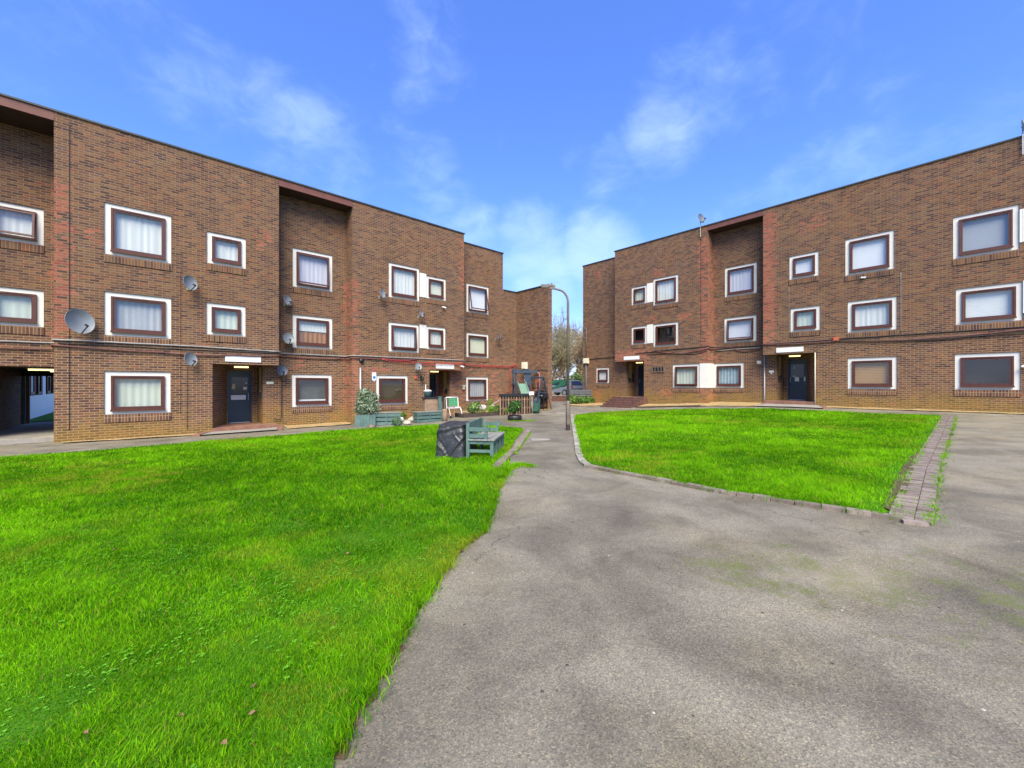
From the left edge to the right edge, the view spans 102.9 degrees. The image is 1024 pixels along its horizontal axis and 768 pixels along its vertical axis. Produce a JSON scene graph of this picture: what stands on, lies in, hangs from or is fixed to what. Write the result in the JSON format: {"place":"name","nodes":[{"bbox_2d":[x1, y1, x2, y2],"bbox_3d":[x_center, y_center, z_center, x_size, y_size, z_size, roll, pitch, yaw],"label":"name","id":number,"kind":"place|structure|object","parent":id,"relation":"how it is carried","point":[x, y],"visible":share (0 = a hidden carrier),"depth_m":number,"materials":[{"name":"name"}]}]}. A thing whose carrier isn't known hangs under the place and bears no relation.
{"place":"outdoors","nodes":[
{"label":"outdoors","id":0,"kind":"place"},
{"bbox_2d":[0,399,1023,767],"bbox_3d":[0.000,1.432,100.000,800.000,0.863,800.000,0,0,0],"label":"ground","id":1,"kind":"structure","parent":0,"point":[574,615],"depth_m":2.57,"materials":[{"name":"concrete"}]},
{"bbox_2d":[30,376,53,418],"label":"building","id":2,"kind":"structure","parent":1,"relation":"on","point":[41,395],"depth_m":23.06,"materials":[{"name":"white paint"}]},
{"bbox_2d":[30,376,34,394],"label":"window","id":3,"kind":"structure","parent":2,"relation":"in","point":[32,378],"depth_m":21.30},
{"bbox_2d":[36,376,41,393],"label":"window","id":4,"kind":"structure","parent":2,"relation":"in","point":[38,378],"depth_m":22.37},
{"bbox_2d":[30,412,53,421],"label":"lawn","id":5,"kind":"structure","parent":1,"relation":"on","point":[48,417],"depth_m":20.86,"materials":[{"name":"plant"}]},
{"bbox_2d":[62,433,196,442],"bbox_3d":[-12.557,1.815,13.809,3.650,0.025,0.730,0,0,-42],"label":"gravel bed","id":6,"kind":"object","parent":1,"relation":"on","point":[132,437],"visible":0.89,"depth_m":13.87,"materials":[{"name":"gravel"}]},
{"bbox_2d":[193,425,282,436],"bbox_3d":[-10.516,1.849,15.918,3.200,0.197,1.878,0,0,-42],"label":"porch edging","id":7,"kind":"object","parent":1,"relation":"on","point":[280,428],"visible":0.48,"depth_m":15.86,"materials":[{"name":"brick"}]},
{"bbox_2d":[201,427,277,434],"bbox_3d":[-10.536,1.784,15.935,3.100,0.018,1.880,0,0,-42],"label":"porch apron","id":8,"kind":"object","parent":1,"relation":"on","point":[247,430],"visible":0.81,"depth_m":15.61,"materials":[{"name":"grey concrete"}]},
{"bbox_2d":[0,420,538,767],"bbox_3d":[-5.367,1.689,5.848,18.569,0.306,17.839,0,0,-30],"label":"lawn","id":9,"kind":"structure","parent":1,"relation":"on","point":[4,737],"depth_m":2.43,"materials":[{"name":"plant"}]},
{"bbox_2d":[0,521,463,767],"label":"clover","id":10,"kind":"object","parent":9,"relation":"on","point":[286,666],"visible":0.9,"depth_m":2.78,"materials":[{"name":"green plant"}]},
{"bbox_2d":[435,421,476,458],"bbox_3d":[-1.262,1.241,9.315,0.719,0.730,1.320,0,0,8],"label":"covered table","id":11,"kind":"object","parent":9,"relation":"on","point":[451,438],"visible":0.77,"depth_m":8.75,"materials":[{"name":"black plastic"}]},
{"bbox_2d":[466,418,504,458],"bbox_3d":[-0.572,1.216,9.325,0.615,0.780,1.440,0,0,8],"label":"garden bench","id":12,"kind":"object","parent":9,"relation":"on","point":[494,440],"visible":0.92,"depth_m":8.69,"materials":[{"name":"blue paint"}]},
{"bbox_2d":[0,93,551,444],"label":"apartment block","id":13,"kind":"structure","parent":1,"relation":"on","point":[247,249],"depth_m":15.69,"materials":[{"name":"brown brick"}]},
{"bbox_2d":[0,202,43,253],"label":"window","id":14,"kind":"structure","parent":13,"relation":"in","point":[21,227],"depth_m":13.16,"materials":[{"name":"white glass"}]},
{"bbox_2d":[0,287,43,334],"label":"window","id":15,"kind":"structure","parent":13,"relation":"in","point":[21,310],"depth_m":13.17,"materials":[{"name":"white glass"}]},
{"bbox_2d":[69,125,69,429],"bbox_3d":[-14.059,-3.389,12.957,0.014,9.699,0.016,0,0,-42],"label":"wall cable","id":16,"kind":"object","parent":13,"relation":"attached to","point":[69,273],"depth_m":12.96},
{"bbox_2d":[64,309,94,333],"bbox_3d":[-13.635,-1.976,12.907,0.546,0.797,0.633,0,0,-29],"label":"satellite dish","id":17,"kind":"object","parent":13,"relation":"attached to","point":[80,321],"visible":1,"depth_m":12.90,"materials":[{"name":"grey metal"}]},
{"bbox_2d":[104,371,170,422],"bbox_3d":[-12.902,0.428,14.097,1.710,1.708,0.220,0,0,-42],"label":"window","id":18,"kind":"structure","parent":13,"relation":"in","point":[127,394],"depth_m":14.08,"materials":[{"name":"clear glass"}]},
{"bbox_2d":[104,202,171,270],"bbox_3d":[-12.895,-5.037,14.103,1.730,1.978,0.220,0,0,-42],"label":"window","id":19,"kind":"structure","parent":13,"relation":"in","point":[134,237],"depth_m":14.10,"materials":[{"name":"clear glass"}]},
{"bbox_2d":[104,291,171,345],"bbox_3d":[-12.894,-2.217,14.103,1.730,1.718,0.219,0,0,-42],"label":"window","id":20,"kind":"structure","parent":13,"relation":"in","point":[132,318],"depth_m":14.09,"materials":[{"name":"white glass"}]},
{"bbox_2d":[59,343,279,353],"bbox_3d":[-11.930,-1.273,14.852,6.180,0.052,0.032,0,0,-42],"label":"wall cable","id":21,"kind":"object","parent":13,"relation":"attached to","point":[166,348],"depth_m":14.51,"materials":[{"name":"plastic"}]},
{"bbox_2d":[180,267,180,412],"bbox_3d":[-12.024,-1.591,14.792,0.010,5.302,0.012,0,0,-42],"label":"wall cable","id":22,"kind":"object","parent":13,"relation":"attached to","point":[180,339],"depth_m":14.79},
{"bbox_2d":[183,275,196,290],"bbox_3d":[-11.637,-3.647,14.788,0.384,0.558,0.526,0,0,-30],"label":"satellite dish","id":23,"kind":"object","parent":13,"relation":"attached to","point":[189,282],"visible":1,"depth_m":14.74,"materials":[{"name":"grey metal"}]},
{"bbox_2d":[184,352,196,365],"bbox_3d":[-11.631,-0.895,14.808,0.352,0.510,0.505,0,0,-29],"label":"satellite dish","id":24,"kind":"object","parent":13,"relation":"attached to","point":[190,358],"visible":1,"depth_m":14.75,"materials":[{"name":"grey metal"}]},
{"bbox_2d":[0,344,416,359],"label":"wall cable","id":25,"kind":"object","parent":13,"relation":"attached to","point":[52,346],"depth_m":14.60,"materials":[{"name":"plastic"}]},
{"bbox_2d":[206,231,245,275],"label":"window","id":26,"kind":"structure","parent":13,"relation":"in","point":[225,253],"depth_m":15.77,"materials":[{"name":"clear glass"}]},
{"bbox_2d":[206,302,245,342],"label":"window","id":27,"kind":"structure","parent":13,"relation":"in","point":[224,323],"depth_m":15.77,"materials":[{"name":"clear glass"}]},
{"bbox_2d":[0,339,464,360],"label":"wall cable","id":28,"kind":"object","parent":13,"relation":"attached to","point":[206,347],"depth_m":15.02,"materials":[{"name":"plastic"}]},
{"bbox_2d":[228,371,251,422],"bbox_3d":[-11.832,0.565,17.729,0.858,2.249,0.160,0,0,-42],"label":"door","id":29,"kind":"structure","parent":13,"relation":"in","point":[239,382],"depth_m":17.73,"materials":[{"name":"blue paint"}]},
{"bbox_2d":[225,356,260,361],"bbox_3d":[-10.582,-0.995,16.083,1.190,0.250,0.031,0,0,-42],"label":"name board","id":30,"kind":"object","parent":13,"relation":"attached to","point":[241,359],"visible":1,"depth_m":16.05,"materials":[{"name":"plastic"}]},
{"bbox_2d":[277,365,287,375],"bbox_3d":[-9.854,-0.581,17.479,0.451,0.480,0.452,0,0,0],"label":"satellite dish","id":31,"kind":"object","parent":13,"relation":"attached to","point":[282,370],"visible":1,"depth_m":17.45,"materials":[{"name":"grey metal"}]},
{"bbox_2d":[283,333,293,343],"bbox_3d":[-9.666,-1.967,17.631,0.470,0.507,0.469,0,0,0],"label":"satellite dish","id":32,"kind":"object","parent":13,"relation":"attached to","point":[288,338],"visible":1,"depth_m":17.62,"materials":[{"name":"grey metal"}]},
{"bbox_2d":[292,374,331,412],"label":"window","id":33,"kind":"structure","parent":13,"relation":"in","point":[314,391],"depth_m":18.63,"materials":[{"name":"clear glass"}]},
{"bbox_2d":[292,248,332,297],"bbox_3d":[-9.033,-5.037,18.554,1.720,1.978,0.383,0,0,-42],"label":"window","id":34,"kind":"structure","parent":13,"relation":"in","point":[312,271],"depth_m":18.62,"materials":[{"name":"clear glass"}]},
{"bbox_2d":[292,315,332,354],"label":"window","id":35,"kind":"structure","parent":13,"relation":"in","point":[314,341],"depth_m":18.64,"materials":[{"name":"clear glass"}]},
{"bbox_2d":[376,375,407,409],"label":"window","id":36,"kind":"structure","parent":13,"relation":"in","point":[392,389],"depth_m":20.37,"materials":[{"name":"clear glass"}]},
{"bbox_2d":[388,322,419,357],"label":"window","id":37,"kind":"structure","parent":13,"relation":"in","point":[403,338],"depth_m":20.80,"materials":[{"name":"clear glass"}]},
{"bbox_2d":[389,262,419,305],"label":"window","id":38,"kind":"structure","parent":13,"relation":"in","point":[403,280],"depth_m":20.81,"materials":[{"name":"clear glass"}]},
{"bbox_2d":[429,374,435,396],"bbox_3d":[-4.889,0.565,23.991,0.858,2.249,0.160,0,0,-42],"label":"door","id":39,"kind":"structure","parent":13,"relation":"in","point":[432,378],"depth_m":24.17,"materials":[{"name":"blue paint"}]},
{"bbox_2d":[426,276,445,305],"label":"window","id":40,"kind":"structure","parent":13,"relation":"in","point":[435,287],"depth_m":22.04,"materials":[{"name":"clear glass"}]},
{"bbox_2d":[426,326,445,354],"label":"window","id":41,"kind":"structure","parent":13,"relation":"in","point":[435,336],"depth_m":22.04,"materials":[{"name":"white glass"}]},
{"bbox_2d":[466,283,488,318],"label":"window","id":42,"kind":"structure","parent":13,"relation":"in","point":[477,296],"depth_m":24.93,"materials":[{"name":"white glass"}]},
{"bbox_2d":[466,333,488,361],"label":"window","id":43,"kind":"structure","parent":13,"relation":"in","point":[477,344],"depth_m":24.93,"materials":[{"name":"beige glass"}]},
{"bbox_2d":[466,377,488,405],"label":"window","id":44,"kind":"structure","parent":13,"relation":"in","point":[476,387],"depth_m":24.94,"materials":[{"name":"white glass"}]},
{"bbox_2d":[284,422,350,428],"bbox_3d":[-8.511,1.799,17.997,2.870,0.038,1.530,0,0,-42],"label":"gravel bed","id":45,"kind":"object","parent":1,"relation":"on","point":[313,425],"visible":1,"depth_m":17.86,"materials":[{"name":"gravel"}]},
{"bbox_2d":[353,388,380,426],"bbox_3d":[-6.219,0.973,17.528,1.139,1.652,1.018,0,0,-14],"label":"potted shrub","id":46,"kind":"object","parent":1,"relation":"on","point":[367,401],"visible":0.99,"depth_m":17.29,"materials":[{"name":"green plant"}]},
{"bbox_2d":[372,411,401,425],"bbox_3d":[-5.479,1.507,17.766,1.265,0.575,0.500,0,0,-18],"label":"planter box","id":47,"kind":"object","parent":1,"relation":"on","point":[384,418],"visible":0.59,"depth_m":17.56,"materials":[{"name":"teal wood"}]},
{"bbox_2d":[334,488,499,758],"bbox_3d":[-0.429,1.562,4.064,0.261,0.008,4.776,0,0,8],"label":"soil edge","id":48,"kind":"object","parent":1,"relation":"on","point":[341,755],"visible":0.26,"depth_m":2.15,"materials":[{"name":"soil"}]},
{"bbox_2d":[412,410,441,422],"bbox_3d":[-3.917,1.514,18.964,1.378,0.505,0.480,0,0,-41],"label":"planter box","id":49,"kind":"object","parent":1,"relation":"on","point":[427,416],"visible":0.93,"depth_m":18.76,"materials":[{"name":"teal wood"}]},
{"bbox_2d":[421,397,437,410],"bbox_3d":[-3.939,1.191,20.026,0.920,1.100,0.500,0,0,-27],"label":"wooden cabinet","id":50,"kind":"object","parent":1,"relation":"on","point":[430,403],"visible":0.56,"depth_m":19.79,"materials":[{"name":"brown wood"}]},
{"bbox_2d":[446,397,461,418],"bbox_3d":[-2.963,1.208,21.023,0.700,1.076,0.676,0,0,-33],"label":"garden chair","id":51,"kind":"object","parent":1,"relation":"on","point":[452,401],"visible":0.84,"depth_m":21.17,"materials":[{"name":"plastic"}]},
{"bbox_2d":[455,412,498,417],"bbox_3d":[-1.720,1.660,22.048,2.645,0.250,1.250,0,0,-31],"label":"flower bed","id":52,"kind":"object","parent":1,"relation":"on","point":[468,415],"visible":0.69,"depth_m":21.36,"materials":[{"name":"brown wood"}]},
{"bbox_2d":[466,401,480,412],"bbox_3d":[-2.021,1.256,21.622,0.808,0.734,0.632,0,0,-41],"label":"leafy plant","id":53,"kind":"object","parent":52,"relation":"on","point":[474,407],"visible":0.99,"depth_m":21.47,"materials":[{"name":"green plant"}]},
{"bbox_2d":[492,429,530,467],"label":"kerb","id":54,"kind":"structure","parent":1,"relation":"on","point":[521,440],"depth_m":9.20,"materials":[{"name":"concrete"}]},
{"bbox_2d":[507,400,521,419],"bbox_3d":[0.128,1.193,18.877,0.669,0.946,0.656,0,0,43],"label":"potted shrub","id":55,"kind":"object","parent":1,"relation":"on","point":[514,406],"visible":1,"depth_m":18.73,"materials":[{"name":"green plant"}]},
{"bbox_2d":[499,394,532,415],"bbox_3d":[0.217,1.106,22.132,2.006,1.160,0.180,0,0,-25],"label":"picket fence","id":56,"kind":"object","parent":1,"relation":"on","point":[505,400],"visible":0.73,"depth_m":22.12,"materials":[{"name":"brown wood"}]},
{"bbox_2d":[541,283,569,429],"bbox_3d":[1.482,-0.876,13.861,0.998,5.088,0.159,0,0,0],"label":"lamp post","id":57,"kind":"object","parent":1,"relation":"on","point":[551,286],"visible":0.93,"depth_m":13.82,"materials":[{"name":"metal"}]},
{"bbox_2d":[552,395,579,401],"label":"wall","id":58,"kind":"structure","parent":1,"relation":"on","point":[555,398],"depth_m":34.00,"materials":[{"name":"red brick"}]},
{"bbox_2d":[565,395,589,403],"bbox_3d":[4.877,1.146,30.032,1.928,0.818,0.918,0,0,0],"label":"ivy bush","id":59,"kind":"object","parent":1,"relation":"on","point":[580,399],"visible":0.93,"depth_m":29.87,"materials":[{"name":"green plant"}]},
{"bbox_2d":[571,414,589,466],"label":"kerb","id":60,"kind":"structure","parent":1,"relation":"on","point":[584,463],"depth_m":9.57,"materials":[{"name":"concrete"}]},
{"bbox_2d":[569,389,591,396],"bbox_3d":[5.491,0.935,31.150,2.400,1.100,0.100,0,0,-6],"label":"slat fence","id":61,"kind":"object","parent":1,"relation":"on","point":[583,391],"visible":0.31,"depth_m":31.08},
{"bbox_2d":[600,397,647,407],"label":"steps","id":62,"kind":"structure","parent":1,"relation":"on","point":[623,402],"depth_m":26.80,"materials":[{"name":"red brick"}]},
{"bbox_2d":[635,405,700,407],"bbox_3d":[9.153,1.410,24.250,0.140,0.460,3.965,0,0,-44],"label":"timber sleeper","id":63,"kind":"object","parent":1,"relation":"on","point":[667,406],"visible":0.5,"depth_m":24.22,"materials":[{"name":"brown wood"}]},
{"bbox_2d":[641,402,761,405],"bbox_3d":[10.881,1.237,24.085,6.859,0.413,2.159,0,0,40],"label":"gravel bed","id":64,"kind":"object","parent":1,"relation":"on","point":[728,404],"visible":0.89,"depth_m":23.22,"materials":[{"name":"gravel"}]},
{"bbox_2d":[586,464,901,521],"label":"kerb","id":65,"kind":"structure","parent":1,"relation":"on","point":[827,507],"depth_m":5.40,"materials":[{"name":"concrete"}]},
{"bbox_2d":[571,407,959,524],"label":"lawn","id":66,"kind":"structure","parent":1,"relation":"on","point":[863,499],"depth_m":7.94,"materials":[{"name":"plant"}]},
{"bbox_2d":[883,452,917,509],"bbox_3d":[6.466,1.456,6.712,5.754,0.079,0.167,0,0,-44],"label":"soil patch","id":67,"kind":"object","parent":66,"relation":"on","point":[897,481],"visible":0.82,"depth_m":6.00,"materials":[{"name":"soil"}]},
{"bbox_2d":[755,404,821,407],"bbox_3d":[14.199,1.068,20.687,1.900,0.121,2.900,0,0,-42],"label":"porch apron","id":68,"kind":"object","parent":1,"relation":"on","point":[797,405],"visible":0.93,"depth_m":20.37,"materials":[{"name":"grey concrete"}]},
{"bbox_2d":[582,135,1023,412],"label":"apartment block","id":69,"kind":"structure","parent":1,"relation":"on","point":[937,245],"depth_m":19.41,"materials":[{"name":"brown brick"}]},
{"bbox_2d":[596,368,608,386],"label":"window","id":70,"kind":"structure","parent":69,"relation":"in","point":[602,373],"depth_m":30.49,"materials":[{"name":"white glass"}]},
{"bbox_2d":[631,285,646,308],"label":"window","id":71,"kind":"structure","parent":69,"relation":"in","point":[639,294],"depth_m":27.35,"materials":[{"name":"white glass"}]},
{"bbox_2d":[631,326,646,348],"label":"window","id":72,"kind":"structure","parent":69,"relation":"in","point":[641,343],"depth_m":27.25,"materials":[{"name":"white plastic"}]},
{"bbox_2d":[638,365,643,395],"bbox_3d":[9.472,-0.224,29.272,0.160,2.249,0.858,0,0,-42],"label":"door","id":73,"kind":"structure","parent":69,"relation":"in","point":[640,367],"depth_m":29.43,"materials":[{"name":"blue paint"}]},
{"bbox_2d":[653,274,677,309],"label":"window","id":74,"kind":"structure","parent":69,"relation":"in","point":[665,288],"depth_m":25.99,"materials":[{"name":"white glass"}]},
{"bbox_2d":[653,322,677,350],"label":"window","id":75,"kind":"structure","parent":69,"relation":"in","point":[660,346],"depth_m":25.92,"materials":[{"name":"white plastic"}]},
{"bbox_2d":[672,364,699,391],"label":"window","id":76,"kind":"structure","parent":69,"relation":"in","point":[686,377],"depth_m":25.00,"materials":[{"name":"white glass"}]},
{"bbox_2d":[713,363,743,392],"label":"window","id":77,"kind":"structure","parent":69,"relation":"in","point":[728,377],"depth_m":23.93,"materials":[{"name":"white glass"}]},
{"bbox_2d":[724,262,756,301],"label":"window","id":78,"kind":"structure","parent":69,"relation":"in","point":[740,281],"depth_m":23.46,"materials":[{"name":"white glass"}]},
{"bbox_2d":[724,315,756,346],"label":"window","id":79,"kind":"structure","parent":69,"relation":"in","point":[739,331],"depth_m":23.46,"materials":[{"name":"white glass"}]},
{"bbox_2d":[776,347,802,352],"bbox_3d":[14.232,-1.760,20.919,0.030,0.240,1.180,0,0,-42],"label":"name board","id":80,"kind":"object","parent":69,"relation":"attached to","point":[791,349],"visible":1,"depth_m":20.91,"materials":[{"name":"plastic"}]},
{"bbox_2d":[788,359,806,399],"bbox_3d":[15.667,-0.224,22.403,0.160,2.249,0.858,0,0,-42],"label":"door","id":81,"kind":"structure","parent":69,"relation":"in","point":[797,368],"depth_m":22.40,"materials":[{"name":"blue paint"}]},
{"bbox_2d":[789,251,818,284],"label":"window","id":82,"kind":"structure","parent":69,"relation":"in","point":[804,268],"depth_m":20.53,"materials":[{"name":"white glass"}]},
{"bbox_2d":[790,306,819,336],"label":"window","id":83,"kind":"structure","parent":69,"relation":"in","point":[805,321],"depth_m":20.50,"materials":[{"name":"white glass"}]},
{"bbox_2d":[594,326,1023,358],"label":"wall cable","id":84,"kind":"object","parent":69,"relation":"attached to","point":[847,338],"depth_m":18.75,"materials":[{"name":"plastic"}]},
{"bbox_2d":[656,329,1023,353],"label":"wall cable","id":85,"kind":"object","parent":69,"relation":"attached to","point":[850,341],"depth_m":19.09,"materials":[{"name":"plastic"}]},
{"bbox_2d":[845,230,894,281],"bbox_3d":[16.348,-5.827,18.685,0.210,1.978,1.720,0,0,-42],"label":"window","id":86,"kind":"structure","parent":69,"relation":"in","point":[869,256],"depth_m":18.69,"materials":[{"name":"white glass"}]},
{"bbox_2d":[847,296,896,337],"bbox_3d":[16.415,-3.007,18.618,0.220,1.718,1.720,0,0,-42],"label":"window","id":87,"kind":"structure","parent":69,"relation":"in","point":[871,317],"depth_m":18.61,"materials":[{"name":"white glass"}]},
{"bbox_2d":[847,356,896,394],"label":"window","id":88,"kind":"structure","parent":69,"relation":"in","point":[869,375],"depth_m":18.61,"materials":[{"name":"beige glass"}]},
{"bbox_2d":[839,332,1023,340],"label":"wall cable","id":89,"kind":"object","parent":69,"relation":"attached to","point":[931,339],"depth_m":17.10,"materials":[{"name":"plastic"}]},
{"bbox_2d":[953,204,1019,265],"bbox_3d":[18.669,-5.827,16.112,0.210,1.978,1.730,0,0,-42],"label":"window","id":90,"kind":"structure","parent":69,"relation":"in","point":[989,235],"depth_m":16.11,"materials":[{"name":"clear glass"}]},
{"bbox_2d":[954,352,1020,396],"bbox_3d":[18.677,-0.362,16.059,0.150,1.708,1.710,0,0,-42],"label":"window","id":91,"kind":"structure","parent":69,"relation":"in","point":[1012,389],"depth_m":15.99,"materials":[{"name":"white plastic"}]},
{"bbox_2d":[955,282,1022,330],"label":"window","id":92,"kind":"structure","parent":69,"relation":"in","point":[1000,305],"depth_m":16.03,"materials":[{"name":"white glass"}]},
{"bbox_2d":[901,518,928,526],"bbox_3d":[4.361,1.549,4.420,0.201,0.134,0.102,0,0,29],"label":"paver strip","id":93,"kind":"object","parent":1,"relation":"on","point":[914,522],"visible":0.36,"depth_m":4.40,"materials":[{"name":"concrete"}]},
{"bbox_2d":[889,415,949,519],"bbox_3d":[10.455,1.400,10.115,16.585,0.437,0.271,0,0,-42],"label":"paver strip","id":94,"kind":"object","parent":1,"relation":"on","point":[916,477],"visible":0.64,"depth_m":6.31,"materials":[{"name":"concrete"}]},
{"bbox_2d":[827,406,1023,413],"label":"gravel bed","id":95,"kind":"object","parent":1,"relation":"on","point":[926,410],"visible":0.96,"depth_m":16.97,"materials":[{"name":"gravel"}]},
{"bbox_2d":[915,415,954,525],"bbox_3d":[10.575,1.400,9.981,16.583,0.439,0.208,0,0,-42],"label":"paver strip","id":96,"kind":"object","parent":1,"relation":"on","point":[932,467],"visible":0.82,"depth_m":6.13,"materials":[{"name":"concrete"}]},
{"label":"gravel bed","id":97,"kind":"structure","parent":1,"relation":"on","visible":0},
{"bbox_2d":[512,368,539,410],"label":"slide tower","id":98,"kind":"structure","parent":97,"relation":"on","point":[524,388],"depth_m":25.21,"materials":[{"name":"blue metal"}]},
{"bbox_2d":[522,377,551,408],"bbox_3d":[1.281,0.568,25.228,1.471,2.012,1.850,0,0,-42],"label":"swing frame","id":99,"kind":"object","parent":97,"relation":"on","point":[542,380],"visible":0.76,"depth_m":24.67,"materials":[{"name":"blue metal"}]},
{"bbox_2d":[535,390,547,409],"bbox_3d":[1.786,0.969,24.908,0.700,1.176,0.480,0,0,42],"label":"barbecue","id":100,"kind":"object","parent":97,"relation":"on","point":[543,395],"visible":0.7,"depth_m":24.80,"materials":[{"name":"black metal"}]},
{"bbox_2d":[0,0,1023,379],"label":"sky","id":101,"kind":"structure","parent":0,"point":[559,137],"materials":[{"name":"blue"}]},
{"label":"car park","id":102,"kind":"structure","parent":0,"visible":0},
{"bbox_2d":[552,342,577,393],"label":"bare tree","id":103,"kind":"object","parent":102,"relation":"on","point":[559,373],"visible":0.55,"depth_m":47.35,"materials":[{"name":"brown plant"}]},
{"bbox_2d":[552,331,578,379],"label":"bare tree","id":104,"kind":"object","parent":102,"relation":"on","point":[555,359],"visible":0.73,"depth_m":47.28,"materials":[{"name":"brown plant"}]},
{"bbox_2d":[552,307,579,354],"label":"bare tree","id":105,"kind":"object","parent":102,"relation":"on","point":[554,330],"visible":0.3,"depth_m":53.10,"materials":[{"name":"brown plant"}]},
{"bbox_2d":[552,380,582,394],"bbox_3d":[4.698,0.358,38.536,1.810,1.515,4.400,0,0,-37],"label":"parked car","id":106,"kind":"object","parent":102,"relation":"on","point":[575,384],"visible":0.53,"depth_m":37.07,"materials":[{"name":"silver metal"}]},
{"bbox_2d":[552,312,582,373],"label":"bare tree","id":107,"kind":"object","parent":102,"relation":"on","point":[562,325],"visible":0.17,"depth_m":56.98,"materials":[{"name":"brown plant"}]},
{"bbox_2d":[569,322,582,372],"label":"bare tree","id":108,"kind":"object","parent":102,"relation":"on","point":[579,334],"visible":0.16,"depth_m":56.27,"materials":[{"name":"brown plant"}]},
{"bbox_2d":[569,372,582,383],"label":"ivy bush","id":109,"kind":"object","parent":102,"relation":"on","point":[575,376],"visible":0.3,"depth_m":43.73,"materials":[{"name":"green plant"}]},
{"bbox_2d":[571,335,582,372],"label":"bare tree","id":110,"kind":"object","parent":102,"relation":"on","point":[578,357],"visible":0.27,"depth_m":49.99,"materials":[{"name":"brown plant"}]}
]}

